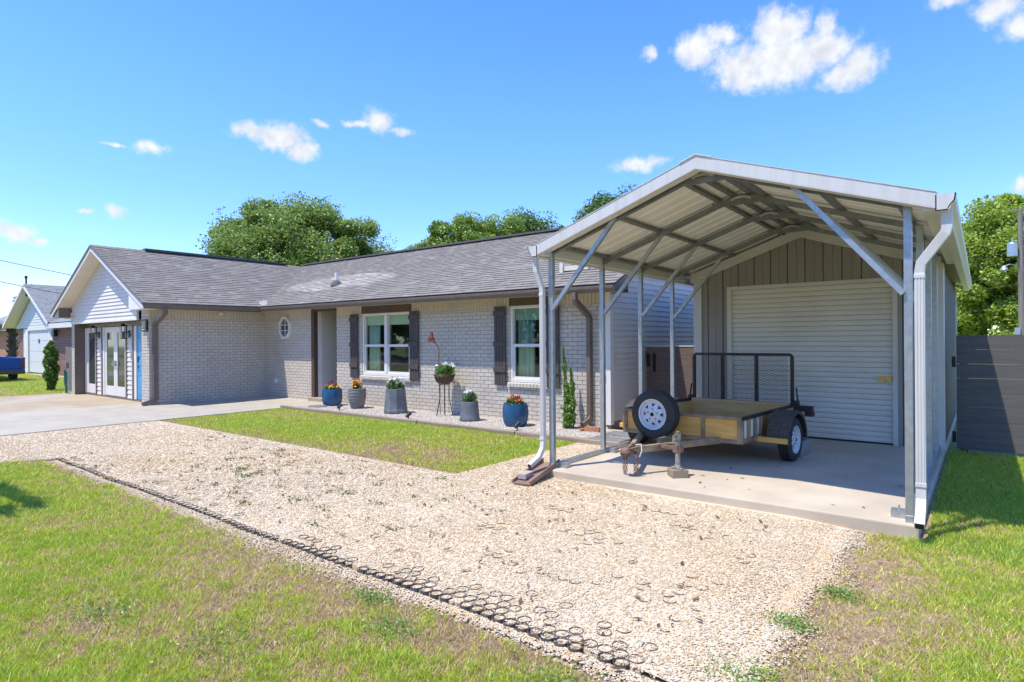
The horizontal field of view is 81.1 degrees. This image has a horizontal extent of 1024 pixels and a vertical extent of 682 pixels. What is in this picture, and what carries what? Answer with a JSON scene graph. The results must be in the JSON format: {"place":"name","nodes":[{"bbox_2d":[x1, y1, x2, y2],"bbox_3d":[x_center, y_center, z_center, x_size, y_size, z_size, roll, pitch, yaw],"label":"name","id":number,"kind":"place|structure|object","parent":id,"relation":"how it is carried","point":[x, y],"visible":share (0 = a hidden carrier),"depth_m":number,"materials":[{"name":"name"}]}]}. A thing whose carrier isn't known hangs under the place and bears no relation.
{"place":"outdoors","nodes":[
{"label":"outdoors","id":0,"kind":"place"},
{"bbox_2d":[0,315,41,356],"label":"house","id":1,"kind":"structure","parent":0,"point":[3,346],"depth_m":60.64,"materials":[{"name":"orange brick"}]},
{"bbox_2d":[0,392,141,413],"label":"driveway","id":2,"kind":"structure","parent":0,"point":[21,403],"depth_m":16.30,"materials":[{"name":"beige concrete"}]},
{"bbox_2d":[65,362,68,393],"bbox_3d":[-14.048,1.182,18.911,0.140,1.050,0.100,0,0,38],"label":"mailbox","id":3,"kind":"object","parent":2,"relation":"on","point":[66,364],"visible":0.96,"depth_m":18.91,"materials":[{"name":"metal"}]},
{"bbox_2d":[64,369,67,392],"bbox_3d":[-14.145,1.283,18.994,0.262,0.764,0.073,0,0,22],"label":"garden hose","id":4,"kind":"object","parent":3,"relation":"hanging from","point":[65,382],"visible":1,"depth_m":18.99,"materials":[{"name":"green"}]},
{"bbox_2d":[0,396,322,435],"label":"walkway","id":5,"kind":"structure","parent":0,"point":[19,423],"depth_m":13.54,"materials":[{"name":"concrete"}]},
{"bbox_2d":[162,408,576,473],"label":"lawn","id":6,"kind":"structure","parent":0,"point":[362,436],"depth_m":9.89,"materials":[{"name":"green plant"}]},
{"bbox_2d":[0,420,887,681],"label":"gravel driveway","id":7,"kind":"structure","parent":0,"point":[677,649],"depth_m":4.80,"materials":[{"name":"beige gravel"}]},
{"bbox_2d":[84,432,525,537],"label":"weeds","id":8,"kind":"object","parent":7,"relation":"on","point":[261,472],"visible":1,"depth_m":6.80,"materials":[{"name":"green plant"}]},
{"bbox_2d":[55,456,769,673],"bbox_3d":[-2.062,1.615,6.625,8.843,0.046,2.712,0,0,38],"label":"gravel grid","id":9,"kind":"object","parent":7,"relation":"in","point":[468,608],"visible":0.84,"depth_m":3.89,"materials":[{"name":"black plastic"}]},
{"bbox_2d":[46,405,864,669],"bbox_3d":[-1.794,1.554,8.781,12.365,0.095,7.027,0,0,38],"label":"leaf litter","id":10,"kind":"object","parent":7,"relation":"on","point":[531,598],"visible":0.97,"depth_m":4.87,"materials":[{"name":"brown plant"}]},
{"bbox_2d":[512,457,559,485],"bbox_3d":[0.286,1.495,6.899,0.230,0.155,0.769,0,0,29],"label":"splash trough","id":11,"kind":"object","parent":7,"relation":"on","point":[541,468],"visible":0.81,"depth_m":6.87,"materials":[{"name":"grey concrete"}]},
{"bbox_2d":[518,470,533,479],"bbox_3d":[0.155,1.509,6.747,0.100,0.060,0.200,0,0,28],"label":"brick","id":12,"kind":"object","parent":11,"relation":"in","point":[525,474],"visible":1,"depth_m":6.68,"materials":[{"name":"beige brick"}]},
{"bbox_2d":[302,403,628,437],"bbox_3d":[-1.375,1.653,12.217,9.140,0.130,1.400,0,0,38],"label":"garden bed","id":13,"kind":"object","parent":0,"point":[529,426],"visible":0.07,"depth_m":11.62,"materials":[{"name":"grey gravel"}]},
{"bbox_2d":[308,405,326,407],"bbox_3d":[-4.785,1.605,14.716,0.506,0.035,0.396,0,0,38],"label":"round paver","id":14,"kind":"object","parent":13,"relation":"on","point":[318,406],"visible":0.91,"depth_m":14.61,"materials":[{"name":"concrete"}]},
{"bbox_2d":[322,378,342,405],"bbox_3d":[-4.495,1.269,14.967,0.495,0.682,0.495,0,0,38],"label":"potted plant","id":15,"kind":"object","parent":13,"relation":"on","point":[332,395],"visible":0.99,"depth_m":14.79,"materials":[{"name":"blue plant"}]},
{"bbox_2d":[348,380,365,408],"bbox_3d":[-3.692,1.258,14.274,0.432,0.693,0.432,0,0,38],"label":"potted plant","id":16,"kind":"object","parent":13,"relation":"on","point":[357,395],"visible":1,"depth_m":14.13,"materials":[{"name":"grey plant"}]},
{"bbox_2d":[384,377,407,413],"bbox_3d":[-2.582,1.190,13.276,0.537,0.813,0.511,0,0,38],"label":"potted plant","id":17,"kind":"object","parent":13,"relation":"on","point":[395,401],"visible":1,"depth_m":13.10,"materials":[{"name":"grey plant"}]},
{"bbox_2d":[427,332,440,412],"bbox_3d":[-1.713,0.694,12.981,0.312,1.794,0.109,0,0,17],"label":"metal flower stake","id":18,"kind":"object","parent":13,"relation":"on","point":[431,338],"visible":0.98,"depth_m":12.98,"materials":[{"name":"brown metal"}]},
{"bbox_2d":[434,375,454,414],"bbox_3d":[-1.432,1.151,12.717,0.470,0.877,0.470,0,0,38],"label":"wire plant stand","id":19,"kind":"object","parent":13,"relation":"on","point":[440,383],"visible":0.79,"depth_m":12.66,"materials":[{"name":"black metal"}]},
{"bbox_2d":[434,362,455,383],"bbox_3d":[-1.428,0.673,12.720,0.478,0.461,0.492,0,0,38],"label":"bowl planter","id":20,"kind":"object","parent":19,"relation":"on","point":[444,368],"visible":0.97,"depth_m":12.60,"materials":[{"name":"green plant"}]},
{"bbox_2d":[460,388,479,421],"bbox_3d":[-0.842,1.256,11.912,0.407,0.656,0.407,0,0,38],"label":"potted plant","id":21,"kind":"object","parent":13,"relation":"on","point":[469,411],"visible":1,"depth_m":11.78,"materials":[{"name":"grey plant"}]},
{"bbox_2d":[503,394,527,426],"bbox_3d":[0.064,1.278,11.139,0.480,0.598,0.480,0,0,38],"label":"potted plant","id":22,"kind":"object","parent":13,"relation":"on","point":[515,409],"visible":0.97,"depth_m":10.97,"materials":[{"name":"blue plant"}]},
{"bbox_2d":[514,421,520,429],"bbox_3d":[0.098,1.510,10.556,0.080,0.193,0.141,0,0,44],"label":"landscape spotlight","id":23,"kind":"object","parent":13,"relation":"on","point":[517,424],"visible":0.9,"depth_m":10.54,"materials":[{"name":"black metal"}]},
{"bbox_2d":[559,346,576,428],"bbox_3d":[1.009,0.845,10.753,0.326,1.513,0.297,0,0,6],"label":"upright shrub","id":24,"kind":"object","parent":13,"relation":"on","point":[569,412],"visible":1,"depth_m":10.71,"materials":[{"name":"green plant"}]},
{"bbox_2d":[584,426,599,431],"bbox_3d":[1.405,1.527,10.367,0.270,0.081,0.135,0,0,28],"label":"brick","id":25,"kind":"object","parent":13,"relation":"on","point":[591,429],"visible":0.81,"depth_m":10.32,"materials":[{"name":"brick"}]},
{"bbox_2d":[589,435,630,441],"bbox_3d":[1.530,1.559,9.482,0.590,0.035,0.440,0,0,38],"label":"stepping stone","id":26,"kind":"object","parent":13,"relation":"on","point":[616,439],"visible":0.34,"depth_m":9.46,"materials":[{"name":"white stone"}]},
{"bbox_2d":[606,431,629,437],"bbox_3d":[1.883,1.557,9.955,0.620,0.035,0.420,0,0,38],"label":"stepping stone","id":27,"kind":"object","parent":13,"relation":"on","point":[619,433],"visible":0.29,"depth_m":9.96,"materials":[{"name":"white stone"}]},
{"bbox_2d":[0,421,1023,681],"bbox_3d":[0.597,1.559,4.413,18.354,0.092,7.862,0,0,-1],"label":"lawn grass","id":28,"kind":"structure","parent":0,"point":[32,491],"depth_m":3.62,"materials":[{"name":"green plant"}]},
{"bbox_2d":[280,405,620,445],"bbox_3d":[-2.001,1.589,11.752,9.158,0.105,0.114,0,0,38],"label":"timber edging","id":29,"kind":"object","parent":28,"relation":"on","point":[532,434],"visible":0.53,"depth_m":10.86,"materials":[{"name":"wood"}]},
{"bbox_2d":[37,580,934,681],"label":"clover","id":30,"kind":"object","parent":28,"relation":"on","point":[788,619],"visible":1,"depth_m":3.31,"materials":[{"name":"green plant"}]},
{"bbox_2d":[952,335,1023,453],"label":"board fence","id":31,"kind":"object","parent":28,"relation":"on","point":[996,424],"visible":0.98,"depth_m":8.15,"materials":[{"name":"grey wood"}]},
{"bbox_2d":[0,349,1023,457],"bbox_3d":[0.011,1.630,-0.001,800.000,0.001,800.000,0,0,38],"label":"ground","id":32,"kind":"structure","parent":0,"point":[952,445],"depth_m":8.79,"materials":[{"name":"green plant"}]},
{"bbox_2d":[0,321,23,356],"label":"palm tree","id":33,"kind":"object","parent":32,"relation":"on","point":[11,341],"visible":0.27,"depth_m":40.67,"materials":[{"name":"green plant"}]},
{"bbox_2d":[0,373,71,396],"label":"side grass","id":34,"kind":"structure","parent":32,"relation":"on","point":[30,384],"depth_m":22.70,"materials":[{"name":"green plant"}]},
{"bbox_2d":[66,347,72,389],"bbox_3d":[-14.765,0.933,20.260,1.850,1.480,0.060,0,0,38],"label":"picket fence","id":35,"kind":"object","parent":34,"relation":"on","point":[69,354],"visible":0.22,"depth_m":20.55,"materials":[{"name":"grey wood"}]},
{"bbox_2d":[2,276,71,375],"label":"neighbour house","id":36,"kind":"structure","parent":32,"relation":"on","point":[30,309],"depth_m":33.26,"materials":[{"name":"white brick"}]},
{"bbox_2d":[0,281,60,293],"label":"power line","id":37,"kind":"object","parent":36,"relation":"attached to","point":[30,287],"visible":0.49,"depth_m":26.53,"materials":[{"name":"black metal"}]},
{"bbox_2d":[0,260,70,274],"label":"power line","id":38,"kind":"object","parent":36,"relation":"attached to","point":[35,267],"visible":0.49,"depth_m":26.82,"materials":[{"name":"black metal"}]},
{"bbox_2d":[29,330,47,372],"bbox_3d":[-26.200,0.583,33.190,3.800,2.370,0.100,0,0,38],"label":"garage door","id":39,"kind":"structure","parent":36,"relation":"in","point":[38,339],"depth_m":33.41,"materials":[{"name":"white metal"}]},
{"bbox_2d":[42,340,60,390],"bbox_3d":[-15.915,0.857,20.683,0.554,1.788,0.566,0,0,38],"label":"columnar shrub","id":40,"kind":"object","parent":32,"relation":"on","point":[50,364],"visible":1,"depth_m":20.59,"materials":[{"name":"green plant"}]},
{"bbox_2d":[195,191,396,266],"bbox_3d":[-14.297,-3.770,39.469,14.250,11.454,14.014,0,0,13],"label":"oak tree","id":41,"kind":"object","parent":32,"relation":"on","point":[271,230],"visible":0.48,"depth_m":35.46,"materials":[{"name":"green plant"}]},
{"bbox_2d":[50,227,693,429],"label":"house","id":42,"kind":"structure","parent":32,"relation":"on","point":[153,327],"depth_m":15.34,"materials":[{"name":"brick"}]},
{"bbox_2d":[87,328,95,392],"bbox_3d":[-13.031,0.610,18.601,0.830,2.000,0.040,0,0,38],"label":"glass door","id":43,"kind":"structure","parent":42,"relation":"in","point":[91,384],"depth_m":18.66,"materials":[{"name":"grey"}]},
{"bbox_2d":[105,327,115,395],"bbox_3d":[-11.841,0.601,17.630,0.820,2.000,0.100,0,0,38],"label":"glass door","id":44,"kind":"structure","parent":42,"relation":"in","point":[110,336],"depth_m":17.67,"materials":[{"name":"grey"}]},
{"bbox_2d":[114,327,124,396],"bbox_3d":[-11.192,0.597,17.121,0.810,2.000,0.100,0,0,38],"label":"glass door","id":45,"kind":"structure","parent":42,"relation":"in","point":[119,363],"depth_m":17.20,"materials":[{"name":"grey"}]},
{"bbox_2d":[136,326,142,399],"bbox_3d":[-9.926,0.588,16.135,0.920,2.020,0.100,0,0,38],"label":"entry door","id":46,"kind":"structure","parent":42,"relation":"in","point":[139,333],"depth_m":16.32,"materials":[{"name":"blue paint"}]},
{"bbox_2d":[279,317,291,338],"bbox_3d":[-6.439,-0.375,16.992,0.536,0.619,0.080,0,0,38],"label":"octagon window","id":47,"kind":"structure","parent":42,"relation":"in","point":[285,325],"depth_m":16.98,"materials":[{"name":"white glass"}]},
{"bbox_2d":[360,304,412,380],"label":"window","id":48,"kind":"structure","parent":42,"relation":"in","point":[385,327],"depth_m":14.80,"materials":[{"name":"white glass"}]},
{"bbox_2d":[507,296,548,388],"bbox_3d":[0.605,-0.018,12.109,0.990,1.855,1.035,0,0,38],"label":"window","id":49,"kind":"structure","parent":42,"relation":"in","point":[524,311],"depth_m":11.95,"materials":[{"name":"white glass"}]},
{"bbox_2d":[403,208,526,249],"bbox_3d":[-2.858,-2.895,37.009,9.265,9.506,6.884,0,0,38],"label":"tree","id":50,"kind":"object","parent":32,"relation":"on","point":[461,227],"visible":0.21,"depth_m":34.63,"materials":[{"name":"green plant"}]},
{"bbox_2d":[500,206,558,233],"bbox_3d":[0.939,-3.368,37.299,5.428,10.399,4.989,0,0,38],"label":"tree","id":51,"kind":"object","parent":32,"relation":"on","point":[531,222],"visible":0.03,"depth_m":36.08,"materials":[{"name":"green plant"}]},
{"bbox_2d":[539,222,567,228],"bbox_3d":[2.951,-2.889,37.142,7.550,9.413,5.615,0,0,38],"label":"tree","id":52,"kind":"object","parent":32,"relation":"on","point":[555,225],"depth_m":36.94,"materials":[{"name":"green plant"}]},
{"bbox_2d":[571,183,637,222],"bbox_3d":[6.439,-3.797,36.501,8.514,11.194,6.612,0,0,38],"label":"tree","id":53,"kind":"object","parent":32,"relation":"on","point":[598,202],"visible":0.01,"depth_m":36.29,"materials":[{"name":"green plant"}]},
{"bbox_2d":[957,325,1005,349],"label":"woods","id":54,"kind":"object","parent":32,"relation":"on","point":[992,331],"depth_m":67.39,"materials":[{"name":"green plant"}]},
{"bbox_2d":[955,192,1023,335],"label":"tree","id":55,"kind":"object","parent":32,"relation":"on","point":[991,229],"visible":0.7,"depth_m":39.45,"materials":[{"name":"green plant"}]},
{"bbox_2d":[1000,208,1023,364],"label":"utility pole","id":56,"kind":"object","parent":32,"relation":"on","point":[1013,248],"visible":0.98,"depth_m":34.22,"materials":[{"name":"brown wood"}]},
{"bbox_2d":[0,0,1023,334],"label":"sky","id":57,"kind":"structure","parent":0,"point":[124,123],"materials":[{"name":"blue"}]},
{"bbox_2d":[545,409,956,538],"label":"concrete slab","id":58,"kind":"structure","parent":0,"point":[837,483],"depth_m":6.52,"materials":[{"name":"grey concrete"}]},
{"bbox_2d":[646,346,693,400],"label":"board gate","id":59,"kind":"structure","parent":58,"relation":"on","point":[683,364],"depth_m":11.41,"materials":[{"name":"brown wood"}]},
{"bbox_2d":[667,467,687,477],"bbox_3d":[1.826,1.448,6.593,0.180,0.088,0.180,0,0,-4],"label":"jack block","id":60,"kind":"object","parent":58,"relation":"on","point":[675,473],"depth_m":6.51,"materials":[{"name":"beige wood"}]},
{"bbox_2d":[620,352,814,475],"bbox_3d":[2.328,0.837,7.778,2.310,1.306,3.310,0,0,43],"label":"utility trailer","id":61,"kind":"object","parent":58,"relation":"on","point":[658,414],"visible":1,"depth_m":7.45,"materials":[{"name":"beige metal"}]},
{"bbox_2d":[528,153,971,529],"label":"carport garage","id":62,"kind":"structure","parent":58,"relation":"on","point":[842,291],"depth_m":8.37,"materials":[{"name":"metal"}]},
{"bbox_2d":[732,282,893,444],"bbox_3d":[4.487,0.320,9.115,2.250,2.308,0.080,0,0,38],"label":"roll up door","id":63,"kind":"structure","parent":62,"relation":"in","point":[838,338],"depth_m":8.96,"materials":[{"name":"white metal"}]},
{"bbox_2d":[799,438,810,456],"bbox_3d":[3.740,1.385,7.837,0.200,0.190,0.400,0,0,42],"label":"concrete block","id":64,"kind":"object","parent":58,"relation":"on","point":[806,448],"depth_m":7.77,"materials":[{"name":"grey concrete"}]},
{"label":"neighbour driveway","id":65,"kind":"structure","parent":0,"visible":0},
{"bbox_2d":[0,356,24,379],"bbox_3d":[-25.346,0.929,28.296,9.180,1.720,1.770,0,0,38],"label":"pickup truck","id":66,"kind":"object","parent":65,"relation":"on","point":[12,367],"visible":0.99,"depth_m":25.95,"materials":[{"name":"blue paint"}]}
]}

